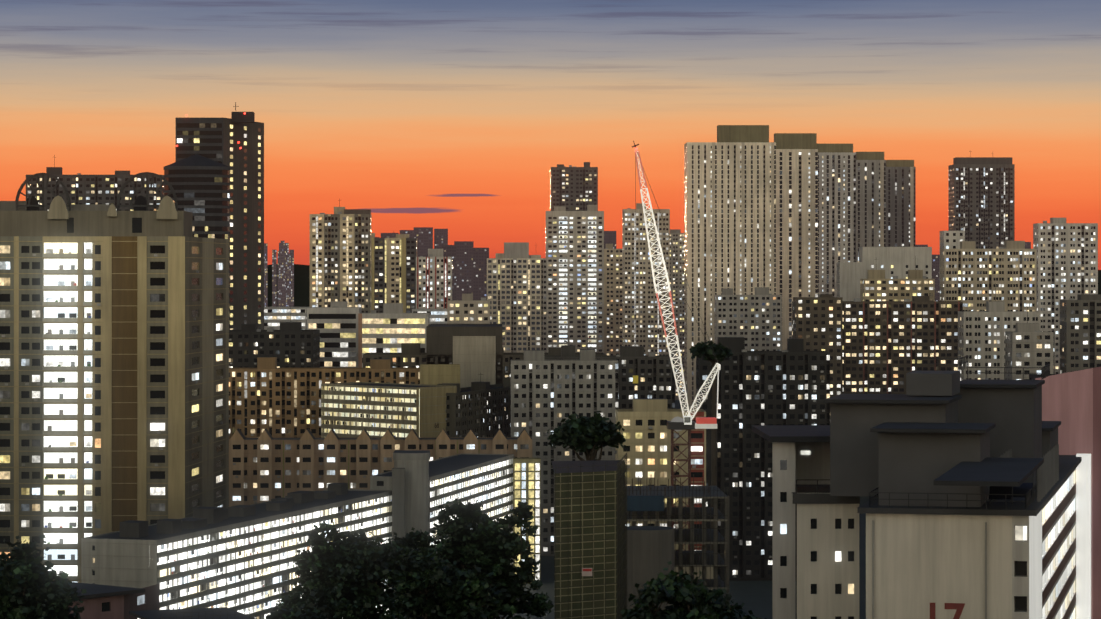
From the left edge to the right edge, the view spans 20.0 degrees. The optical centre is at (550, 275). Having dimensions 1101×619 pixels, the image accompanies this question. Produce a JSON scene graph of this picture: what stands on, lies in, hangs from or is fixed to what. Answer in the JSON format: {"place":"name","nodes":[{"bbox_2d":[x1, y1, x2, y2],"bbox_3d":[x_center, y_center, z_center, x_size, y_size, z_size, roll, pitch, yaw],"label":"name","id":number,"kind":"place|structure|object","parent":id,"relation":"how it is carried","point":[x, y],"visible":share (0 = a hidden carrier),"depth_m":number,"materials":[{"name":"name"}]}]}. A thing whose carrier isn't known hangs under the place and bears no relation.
{"place":"outdoors","nodes":[
{"label":"outdoors","id":0,"kind":"place"},
{"bbox_2d":[0,172,228,582],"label":"tower","id":1,"kind":"structure","parent":0,"point":[114,368],"depth_m":754.95,"materials":[{"name":"paint"}]},
{"bbox_2d":[164,102,263,329],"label":"skyscraper","id":2,"kind":"structure","parent":0,"point":[214,175],"depth_m":1302.62,"materials":[{"name":"paint"}]},
{"bbox_2d":[310,199,371,312],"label":"tower","id":3,"kind":"structure","parent":0,"point":[340,253],"depth_m":1495.09,"materials":[{"name":"paint"}]},
{"bbox_2d":[372,233,416,312],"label":"tower","id":4,"kind":"structure","parent":0,"point":[393,270],"depth_m":1615.40,"materials":[{"name":"paint"}]},
{"bbox_2d":[392,450,429,585],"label":"stair tower","id":5,"kind":"structure","parent":0,"point":[410,489],"depth_m":782.65,"materials":[{"name":"paint"}]},
{"bbox_2d":[416,249,451,308],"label":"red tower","id":6,"kind":"structure","parent":0,"point":[434,279],"depth_m":1555.76,"materials":[{"name":"paint"}]},
{"bbox_2d":[487,242,546,352],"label":"tower","id":7,"kind":"structure","parent":0,"point":[516,286],"depth_m":1696.46,"materials":[{"name":"paint"}]},
{"bbox_2d":[0,0,1100,269],"label":"sky","id":8,"kind":"structure","parent":0,"point":[456,116],"materials":[{"name":"orange"}]},
{"bbox_2d":[550,162,597,210],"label":"dark tower","id":9,"kind":"structure","parent":0,"point":[574,188],"depth_m":2097.05,"materials":[{"name":"paint"}]},
{"bbox_2d":[604,244,621,354],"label":"tower","id":10,"kind":"structure","parent":0,"point":[612,300],"depth_m":1947.36,"materials":[{"name":"paint"}]},
{"bbox_2d":[622,203,669,354],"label":"tower","id":11,"kind":"structure","parent":0,"point":[650,335],"depth_m":1797.60,"materials":[{"name":"paint"}]},
{"bbox_2d":[470,400,870,618],"bbox_3d":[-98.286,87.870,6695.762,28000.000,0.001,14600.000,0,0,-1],"label":"ground","id":12,"kind":"structure","parent":0,"point":[755,597],"depth_m":872.55,"materials":[{"name":"paint"}]},
{"bbox_2d":[26,155,163,210],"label":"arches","id":13,"kind":"structure","parent":12,"relation":"on","point":[93,189],"depth_m":1493.26,"materials":[{"name":"paint"}]},
{"bbox_2d":[51,581,396,618],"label":"buildings","id":14,"kind":"structure","parent":12,"relation":"on","point":[108,602],"depth_m":432.51,"materials":[{"name":"paint"}]},
{"bbox_2d":[81,483,391,618],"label":"office building","id":15,"kind":"structure","parent":12,"relation":"on","point":[238,557],"depth_m":680.82,"materials":[{"name":"paint"}]},
{"bbox_2d":[229,322,320,367],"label":"apartment building","id":16,"kind":"structure","parent":12,"relation":"on","point":[291,345],"depth_m":1095.15,"materials":[{"name":"paint"}]},
{"bbox_2d":[264,307,308,329],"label":"office building","id":17,"kind":"structure","parent":12,"relation":"on","point":[274,317],"depth_m":1344.90,"materials":[{"name":"paint"}]},
{"bbox_2d":[229,357,419,438],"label":"apartment building","id":18,"kind":"structure","parent":12,"relation":"on","point":[271,397],"depth_m":995.37,"materials":[{"name":"paint"}]},
{"bbox_2d":[307,301,361,367],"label":"office","id":19,"kind":"structure","parent":12,"relation":"on","point":[336,323],"depth_m":1145.76,"materials":[{"name":"paint"}]},
{"bbox_2d":[266,520,456,618],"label":"tree","id":20,"kind":"object","parent":12,"relation":"on","point":[347,576],"visible":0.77,"depth_m":648.42,"materials":[{"name":"green plant"}]},
{"bbox_2d":[229,428,531,506],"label":"apartment building","id":21,"kind":"structure","parent":12,"relation":"on","point":[265,466],"depth_m":925.15,"materials":[{"name":"paint"}]},
{"bbox_2d":[321,382,456,436],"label":"block","id":22,"kind":"structure","parent":12,"relation":"on","point":[355,409],"depth_m":959.98,"materials":[{"name":"paint"}]},
{"bbox_2d":[358,303,429,367],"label":"office","id":23,"kind":"structure","parent":12,"relation":"on","point":[392,327],"depth_m":1116.06,"materials":[{"name":"paint"}]},
{"bbox_2d":[412,309,446,323],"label":"office building","id":24,"kind":"structure","parent":12,"relation":"on","point":[438,316],"depth_m":1345.92,"materials":[{"name":"paint"}]},
{"bbox_2d":[420,364,459,384],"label":"building","id":25,"kind":"structure","parent":12,"relation":"on","point":[433,374],"depth_m":986.04,"materials":[{"name":"paint"}]},
{"bbox_2d":[370,453,513,565],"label":"office building","id":26,"kind":"structure","parent":12,"relation":"on","point":[485,479],"depth_m":854.44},
{"bbox_2d":[426,324,503,383],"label":"building","id":27,"kind":"structure","parent":12,"relation":"on","point":[439,339],"depth_m":1046.08,"materials":[{"name":"paint"}]},
{"bbox_2d":[447,281,489,323],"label":"apartment building","id":28,"kind":"structure","parent":12,"relation":"on","point":[467,309],"depth_m":1296.12,"materials":[{"name":"paint"}]},
{"bbox_2d":[437,373,510,436],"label":"building","id":29,"kind":"structure","parent":12,"relation":"on","point":[481,409],"depth_m":981.32,"materials":[{"name":"grey concrete"}]},
{"bbox_2d":[453,336,495,387],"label":"building","id":30,"kind":"structure","parent":12,"relation":"on","point":[474,356],"depth_m":1045.20,"materials":[{"name":"paint"}]},
{"bbox_2d":[363,343,605,383],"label":"apartment building","id":31,"kind":"structure","parent":12,"relation":"on","point":[410,355],"depth_m":1046.36,"materials":[{"name":"paint"}]},
{"bbox_2d":[430,498,553,618],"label":"tree","id":32,"kind":"object","parent":12,"relation":"on","point":[488,544],"visible":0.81,"depth_m":691.73,"materials":[{"name":"green plant"}]},
{"bbox_2d":[513,458,540,583],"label":"lit slab stair","id":33,"kind":"object","parent":12,"relation":"on","point":[527,480],"visible":0.54,"depth_m":889.65,"materials":[{"name":"yellow glass"}]},
{"bbox_2d":[511,338,617,555],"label":"apartment building","id":34,"kind":"structure","parent":12,"relation":"on","point":[546,395],"depth_m":976.71,"materials":[{"name":"paint"}]},
{"bbox_2d":[546,205,603,352],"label":"building","id":35,"kind":"structure","parent":12,"relation":"on","point":[575,272],"depth_m":1847.00,"materials":[{"name":"paint"}]},
{"bbox_2d":[544,345,674,408],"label":"apartment building","id":36,"kind":"structure","parent":12,"relation":"on","point":[655,374],"depth_m":997.19,"materials":[{"name":"paint"}]},
{"bbox_2d":[551,452,728,618],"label":"building","id":37,"kind":"structure","parent":12,"relation":"on","point":[606,558],"depth_m":431.86,"materials":[{"name":"paint"}]},
{"bbox_2d":[547,411,627,460],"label":"tree","id":38,"kind":"object","parent":37,"relation":"on","point":[587,435],"visible":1,"depth_m":633.89,"materials":[{"name":"green plant"}]},
{"bbox_2d":[264,227,1030,306],"bbox_3d":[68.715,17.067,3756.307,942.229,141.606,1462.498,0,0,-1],"label":"skyline","id":39,"kind":"structure","parent":12,"relation":"on","point":[469,262],"depth_m":3398.44,"materials":[{"name":"paint"}]},
{"bbox_2d":[614,398,705,550],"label":"apartment building","id":40,"kind":"structure","parent":12,"relation":"on","point":[646,433],"depth_m":697.03,"materials":[{"name":"paint"}]},
{"bbox_2d":[632,141,719,550],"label":"tower crane","id":41,"kind":"object","parent":12,"relation":"on","point":[675,424],"visible":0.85,"depth_m":516.18,"materials":[{"name":"paint"}]},
{"bbox_2d":[689,341,732,550],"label":"tree","id":42,"kind":"object","parent":12,"relation":"on","point":[701,349],"visible":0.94,"depth_m":876.75,"materials":[{"name":"green plant"}]},
{"bbox_2d":[684,125,775,408],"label":"building","id":43,"kind":"structure","parent":12,"relation":"on","point":[730,208],"depth_m":1778.39,"materials":[{"name":"paint"}]},
{"bbox_2d":[715,280,781,350],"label":"apartment building","id":44,"kind":"structure","parent":12,"relation":"on","point":[755,320],"depth_m":1498.26,"materials":[{"name":"paint"}]},
{"bbox_2d":[696,316,829,580],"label":"apartment building","id":45,"kind":"structure","parent":12,"relation":"on","point":[790,385],"depth_m":897.63,"materials":[{"name":"paint"}]},
{"bbox_2d":[774,133,817,349],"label":"building","id":46,"kind":"structure","parent":12,"relation":"on","point":[796,214],"depth_m":1849.07,"materials":[{"name":"paint"}]},
{"bbox_2d":[793,297,842,396],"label":"apartment building","id":47,"kind":"structure","parent":12,"relation":"on","point":[819,323],"depth_m":1243.41,"materials":[{"name":"paint"}]},
{"bbox_2d":[817,144,855,296],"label":"building","id":48,"kind":"structure","parent":12,"relation":"on","point":[836,203],"depth_m":1899.56,"materials":[{"name":"paint"}]},
{"bbox_2d":[837,262,864,300],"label":"building","id":49,"kind":"structure","parent":12,"relation":"on","point":[850,275],"depth_m":1438.91,"materials":[{"name":"paint"}]},
{"bbox_2d":[856,152,885,261],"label":"building","id":50,"kind":"structure","parent":12,"relation":"on","point":[870,199],"depth_m":1949.98,"materials":[{"name":"paint"}]},
{"bbox_2d":[792,294,962,394],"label":"apartment building","id":51,"kind":"structure","parent":12,"relation":"on","point":[886,344],"depth_m":1248.91,"materials":[{"name":"paint"}]},
{"bbox_2d":[859,247,931,278],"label":"building","id":52,"kind":"structure","parent":12,"relation":"on","point":[899,262],"depth_m":1449.28,"materials":[{"name":"paint"}]},
{"bbox_2d":[860,270,934,300],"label":"apartment building","id":53,"kind":"structure","parent":12,"relation":"on","point":[875,285],"depth_m":1399.23,"materials":[{"name":"paint"}]},
{"bbox_2d":[886,160,915,246],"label":"building","id":54,"kind":"structure","parent":12,"relation":"on","point":[900,203],"depth_m":2000.39,"materials":[{"name":"paint"}]},
{"bbox_2d":[752,356,1100,618],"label":"block","id":55,"kind":"structure","parent":12,"relation":"on","point":[984,502],"depth_m":263.51,"materials":[{"name":"paint"}]},
{"bbox_2d":[930,603,964,618],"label":"number","id":56,"kind":"object","parent":55,"relation":"attached to","point":[958,607],"visible":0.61,"depth_m":249.37,"materials":[{"name":"paint"}]},
{"bbox_2d":[940,231,964,248],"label":"apartment building","id":57,"kind":"structure","parent":12,"relation":"on","point":[950,239],"depth_m":1369.52,"materials":[{"name":"paint"}]},
{"bbox_2d":[940,225,1035,310],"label":"apartment building","id":58,"kind":"structure","parent":12,"relation":"on","point":[971,275],"depth_m":1349.79,"materials":[{"name":"paint"}]},
{"bbox_2d":[958,283,1039,380],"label":"apartment building","id":59,"kind":"structure","parent":12,"relation":"on","point":[981,338],"depth_m":1149.25,"materials":[{"name":"paint"}]},
{"bbox_2d":[1005,303,1053,379],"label":"apartment building","id":60,"kind":"structure","parent":12,"relation":"on","point":[1027,344],"depth_m":999.17,"materials":[{"name":"paint"}]},
{"bbox_2d":[1033,218,1097,373],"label":"tower","id":61,"kind":"structure","parent":12,"relation":"on","point":[1066,261],"depth_m":1500.68,"materials":[{"name":"paint"}]},
{"bbox_2d":[1060,294,1100,373],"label":"tower","id":62,"kind":"structure","parent":12,"relation":"on","point":[1080,332],"depth_m":1149.82,"materials":[{"name":"paint"}]},
{"bbox_2d":[670,229,683,399],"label":"tower","id":63,"kind":"structure","parent":0,"point":[677,240],"depth_m":2198.22,"materials":[{"name":"paint"}]},
{"bbox_2d":[268,264,1100,306],"bbox_3d":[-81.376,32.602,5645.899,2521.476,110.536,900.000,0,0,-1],"label":"hills","id":64,"kind":"structure","parent":0,"point":[301,285],"depth_m":5190.46,"materials":[{"name":"paint"}]},
{"bbox_2d":[948,151,1014,248],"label":"tower","id":65,"kind":"structure","parent":0,"point":[981,201],"depth_m":1901.11,"materials":[{"name":"paint"}]},
{"bbox_2d":[1029,374,1054,379],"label":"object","id":66,"kind":"structure","parent":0,"point":[1032,376],"depth_m":784.68,"materials":[{"name":"paint"}]},
{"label":"terrain","id":67,"kind":"structure","parent":0,"visible":0},
{"bbox_2d":[0,535,86,618],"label":"tree","id":68,"kind":"object","parent":67,"relation":"on","point":[29,589],"visible":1,"depth_m":406.23,"materials":[{"name":"green plant"}]},
{"bbox_2d":[267,603,334,618],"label":"tree","id":69,"kind":"object","parent":67,"relation":"on","point":[291,612],"visible":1,"depth_m":533.51,"materials":[{"name":"green plant"}]},
{"bbox_2d":[386,547,500,618],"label":"tree","id":70,"kind":"object","parent":67,"relation":"on","point":[459,593],"visible":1,"depth_m":591.15,"materials":[{"name":"green plant"}]},
{"bbox_2d":[610,561,755,618],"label":"tree","id":71,"kind":"object","parent":67,"relation":"on","point":[685,597],"visible":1,"depth_m":398.92,"materials":[{"name":"green plant"}]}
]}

